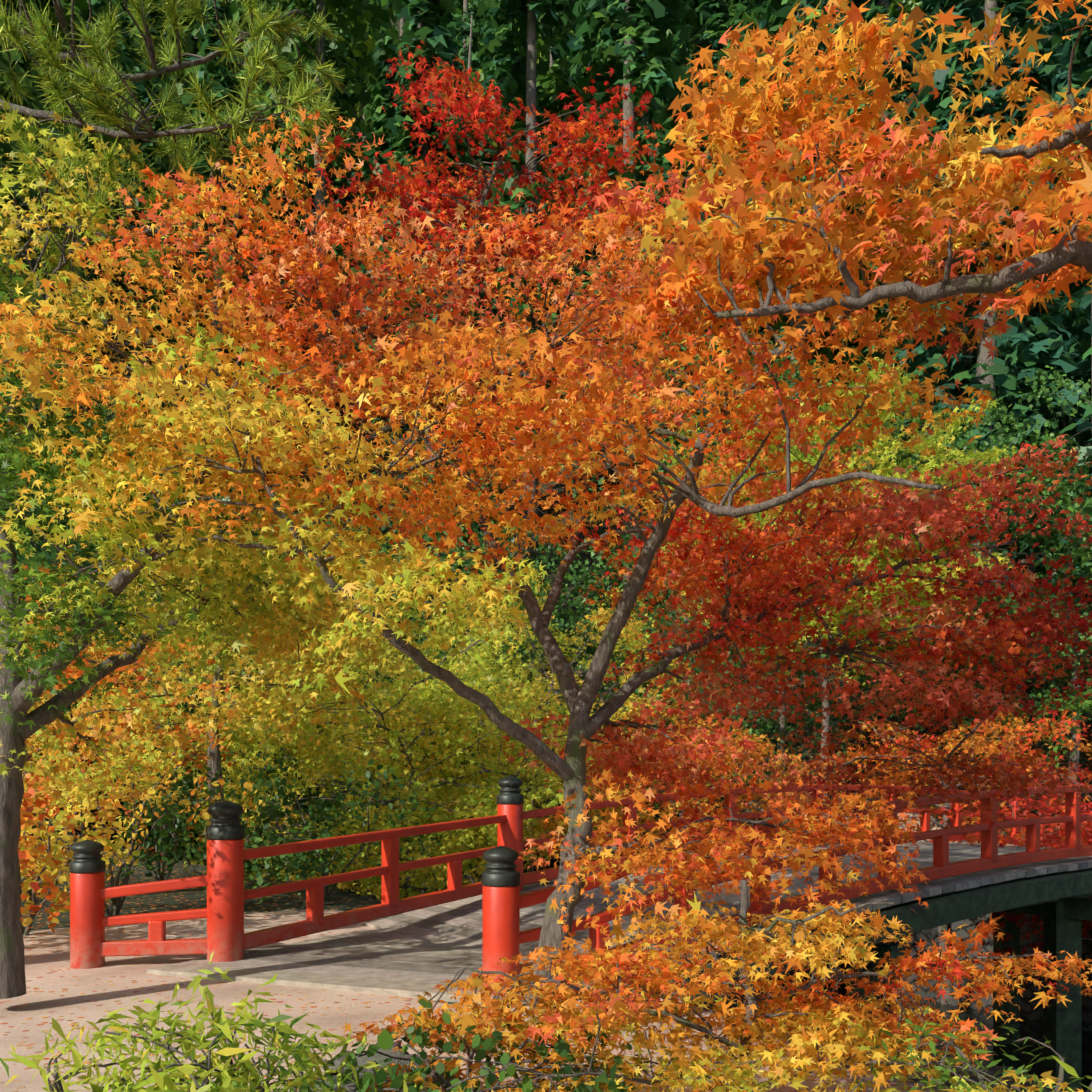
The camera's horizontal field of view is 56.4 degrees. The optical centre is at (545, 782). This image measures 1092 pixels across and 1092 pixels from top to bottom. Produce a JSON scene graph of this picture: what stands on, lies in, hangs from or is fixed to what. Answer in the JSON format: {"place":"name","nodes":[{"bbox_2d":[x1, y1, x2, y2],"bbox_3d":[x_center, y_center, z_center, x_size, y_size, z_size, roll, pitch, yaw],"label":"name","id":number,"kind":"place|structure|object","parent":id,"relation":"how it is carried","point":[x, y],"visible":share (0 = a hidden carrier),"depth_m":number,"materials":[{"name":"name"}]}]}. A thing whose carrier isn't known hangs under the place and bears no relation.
{"place":"outdoors","nodes":[
{"label":"outdoors","id":0,"kind":"place"},
{"bbox_2d":[0,5,1091,1091],"bbox_3d":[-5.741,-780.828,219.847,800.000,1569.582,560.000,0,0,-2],"label":"terrain","id":1,"kind":"structure","parent":0,"point":[63,992],"depth_m":9.01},
{"bbox_2d":[18,773,75,938],"bbox_3d":[-4.386,0.615,7.549,1.854,1.420,2.051,0,0,-2],"label":"shrub","id":2,"kind":"object","parent":1,"relation":"on","point":[24,855],"depth_m":7.46,"materials":[{"name":"orange plant"}]},
{"bbox_2d":[18,735,150,935],"bbox_3d":[-4.401,0.451,8.418,2.077,1.744,2.184,0,0,-2],"label":"shrub","id":3,"kind":"object","parent":1,"relation":"on","point":[58,855],"depth_m":8.43,"materials":[{"name":"yellow plant"}]},
{"bbox_2d":[0,392,190,773],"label":"tree","id":4,"kind":"object","parent":1,"relation":"on","point":[39,550],"depth_m":17.87,"materials":[{"name":"plant"}]},
{"bbox_2d":[0,1022,233,1091],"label":"lime shrub","id":5,"kind":"object","parent":1,"relation":"on","point":[35,1062],"depth_m":3.13,"materials":[{"name":"green plant"}]},
{"bbox_2d":[19,563,244,901],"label":"orange maple","id":6,"kind":"object","parent":1,"relation":"on","point":[69,672],"depth_m":10.24,"materials":[{"name":"plant"}]},
{"bbox_2d":[35,686,239,880],"bbox_3d":[-5.025,0.063,12.658,2.593,2.518,2.572,0,0,-2],"label":"shrub","id":7,"kind":"object","parent":1,"relation":"on","point":[198,765],"depth_m":12.39,"materials":[{"name":"yellow plant"}]},
{"bbox_2d":[19,694,265,922],"bbox_3d":[-4.071,0.249,9.540,2.761,2.144,2.699,0,0,-2],"label":"shrub","id":8,"kind":"object","parent":1,"relation":"on","point":[205,815],"depth_m":9.43,"materials":[{"name":"plant"}]},
{"bbox_2d":[15,409,331,855],"bbox_3d":[-7.097,-2.168,18.786,6.930,9.098,7.014,0,0,-2],"label":"maple tree","id":9,"kind":"object","parent":1,"relation":"on","point":[53,553],"depth_m":17.53,"materials":[{"name":"yellow plant"}]},
{"bbox_2d":[0,0,352,367],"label":"pine","id":10,"kind":"object","parent":1,"relation":"on","point":[99,105],"depth_m":6.18,"materials":[{"name":"green plant"}]},
{"bbox_2d":[0,95,398,998],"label":"maple","id":11,"kind":"object","parent":1,"relation":"on","point":[62,389],"depth_m":5.57,"materials":[{"name":"yellow plant"}]},
{"bbox_2d":[46,951,387,1091],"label":"lime shrub","id":12,"kind":"object","parent":1,"relation":"on","point":[163,1081],"depth_m":3.00,"materials":[{"name":"green plant"}]},
{"bbox_2d":[26,527,420,820],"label":"amber maple","id":13,"kind":"object","parent":1,"relation":"on","point":[258,718],"depth_m":11.51,"materials":[{"name":"yellow plant"}]},
{"bbox_2d":[103,753,352,902],"bbox_3d":[-3.191,0.497,10.257,2.564,1.656,2.388,0,0,-2],"label":"shrub","id":14,"kind":"object","parent":1,"relation":"on","point":[163,821],"depth_m":9.82,"materials":[{"name":"plant"}]},
{"bbox_2d":[116,443,416,875],"bbox_3d":[-6.300,-2.066,24.000,7.158,11.921,7.659,0,0,-2],"label":"tree","id":15,"kind":"object","parent":1,"relation":"on","point":[377,672],"depth_m":23.28,"materials":[{"name":"yellow plant"}]},
{"bbox_2d":[103,523,469,880],"bbox_3d":[-4.187,-0.079,16.936,5.894,8.092,5.690,0,0,-2],"label":"young maple","id":16,"kind":"object","parent":1,"relation":"on","point":[413,614],"depth_m":16.29,"materials":[{"name":"yellow plant"}]},
{"bbox_2d":[198,759,442,895],"bbox_3d":[-2.533,0.533,11.289,2.707,1.580,2.349,0,0,-2],"label":"shrub","id":17,"kind":"object","parent":1,"relation":"on","point":[324,815],"depth_m":11.13,"materials":[{"name":"plant"}]},
{"bbox_2d":[224,1004,428,1091],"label":"lime shrub","id":18,"kind":"object","parent":1,"relation":"on","point":[286,1033],"depth_m":3.01,"materials":[{"name":"green plant"}]},
{"bbox_2d":[187,497,558,867],"bbox_3d":[-3.420,-0.781,20.806,7.258,9.500,7.115,0,0,-2],"label":"maple","id":19,"kind":"object","parent":1,"relation":"on","point":[464,563],"depth_m":19.78,"materials":[{"name":"yellow plant"}]},
{"bbox_2d":[298,1040,478,1091],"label":"rocks","id":20,"kind":"object","parent":1,"relation":"on","point":[350,1085],"visible":0.29,"depth_m":3.99,"materials":[{"name":"grey stone"}]},
{"bbox_2d":[314,999,640,1091],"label":"green shrub","id":21,"kind":"object","parent":20,"relation":"on","point":[385,1039],"depth_m":3.24,"materials":[{"name":"green plant"}]},
{"bbox_2d":[183,613,623,900],"bbox_3d":[-1.911,0.760,14.317,6.345,6.418,6.204,0,0,-2],"label":"young maple","id":22,"kind":"object","parent":1,"relation":"on","point":[462,840],"depth_m":13.43,"materials":[{"name":"green plant"}]},
{"bbox_2d":[0,0,959,371],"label":"trees","id":23,"kind":"object","parent":1,"relation":"on","point":[358,26],"visible":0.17,"depth_m":38.26,"materials":[{"name":"green plant"}]},
{"bbox_2d":[324,464,648,846],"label":"tree","id":24,"kind":"object","parent":1,"relation":"on","point":[568,577],"depth_m":22.89,"materials":[{"name":"yellow plant"}]},
{"bbox_2d":[352,568,708,884],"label":"young maple","id":25,"kind":"object","parent":1,"relation":"on","point":[625,635],"depth_m":16.95,"materials":[{"name":"yellow plant"}]},
{"bbox_2d":[0,0,1091,1008],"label":"maple","id":26,"kind":"object","parent":1,"relation":"on","point":[414,360],"depth_m":5.27,"materials":[{"name":"orange plant"}]},
{"bbox_2d":[0,0,1091,884],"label":"broadleaf trees","id":27,"kind":"object","parent":1,"relation":"on","point":[1060,336],"visible":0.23,"depth_m":28.49,"materials":[{"name":"green plant"}]},
{"bbox_2d":[0,0,1091,894],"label":"forest trunks","id":28,"kind":"object","parent":1,"relation":"on","point":[532,122],"visible":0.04,"depth_m":35.68,"materials":[{"name":"brown plant"}]},
{"bbox_2d":[429,538,776,872],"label":"maple tree","id":29,"kind":"object","parent":1,"relation":"on","point":[570,614],"depth_m":19.92,"materials":[{"name":"plant"}]},
{"bbox_2d":[523,702,869,868],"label":"maple","id":30,"kind":"object","parent":1,"relation":"on","point":[755,755],"depth_m":15.13,"materials":[{"name":"orange plant"}]},
{"bbox_2d":[555,236,843,720],"bbox_3d":[3.648,-7.006,24.662,7.260,11.708,7.243,0,0,-2],"label":"maple tree","id":31,"kind":"object","parent":1,"relation":"on","point":[797,375],"depth_m":25.05,"materials":[{"name":"orange plant"}]},
{"bbox_2d":[340,880,1091,1091],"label":"maple foliage","id":32,"kind":"object","parent":1,"relation":"on","point":[829,1018],"depth_m":3.74,"materials":[{"name":"orange plant"}]},
{"bbox_2d":[434,868,1091,1090],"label":"bridge timbers","id":33,"kind":"object","parent":1,"relation":"on","point":[1060,903],"visible":0.17,"depth_m":10.19,"materials":[{"name":"black wood"}]},
{"bbox_2d":[146,842,1091,1005],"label":"deck planks","id":34,"kind":"object","parent":33,"relation":"on","point":[412,954],"visible":0.46,"depth_m":7.87,"materials":[{"name":"grey wood"}]},
{"bbox_2d":[70,785,1091,1006],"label":"bridge railing","id":35,"kind":"object","parent":34,"relation":"on","point":[227,939],"visible":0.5,"depth_m":7.70,"materials":[{"name":"red wood"}]},
{"bbox_2d":[69,776,1091,886],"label":"post caps","id":36,"kind":"object","parent":35,"relation":"attached to","point":[500,865],"visible":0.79,"depth_m":6.97,"materials":[{"name":"black metal"}]},
{"bbox_2d":[625,350,964,810],"bbox_3d":[4.947,-3.856,21.972,6.902,9.858,6.692,0,0,-2],"label":"maple tree","id":37,"kind":"object","parent":1,"relation":"on","point":[788,728],"depth_m":21.91,"materials":[{"name":"plant"}]},
{"bbox_2d":[656,357,1021,977],"bbox_3d":[5.073,-1.824,18.977,6.506,11.585,6.726,0,0,-2],"label":"young maple","id":38,"kind":"object","parent":1,"relation":"on","point":[987,455],"depth_m":17.71,"materials":[{"name":"yellow plant"}]},
{"bbox_2d":[623,0,1091,374],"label":"maple","id":39,"kind":"object","parent":1,"relation":"on","point":[791,242],"depth_m":3.63,"materials":[{"name":"orange plant"}]},
{"bbox_2d":[751,710,1091,1003],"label":"maple","id":40,"kind":"object","parent":1,"relation":"on","point":[978,741],"depth_m":17.17,"materials":[{"name":"plant"}]},
{"bbox_2d":[784,390,1091,828],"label":"maple tree","id":41,"kind":"object","parent":1,"relation":"on","point":[1020,481],"depth_m":20.25,"materials":[{"name":"red plant"}]},
{"bbox_2d":[852,1005,1091,1091],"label":"green shrub","id":42,"kind":"object","parent":1,"relation":"on","point":[944,1077],"depth_m":3.46,"materials":[{"name":"green plant"}]},
{"bbox_2d":[877,365,1091,784],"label":"tree","id":43,"kind":"object","parent":1,"relation":"on","point":[1059,380],"depth_m":19.51,"materials":[{"name":"red plant"}]},
{"bbox_2d":[920,745,1091,990],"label":"red maple","id":44,"kind":"object","parent":1,"relation":"on","point":[1048,839],"depth_m":13.14,"materials":[{"name":"red plant"}]},
{"bbox_2d":[738,973,1091,1090],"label":"stream","id":45,"kind":"structure","parent":0,"point":[1033,1029],"depth_m":14.61,"materials":[{"name":"black liquid"}]}
]}

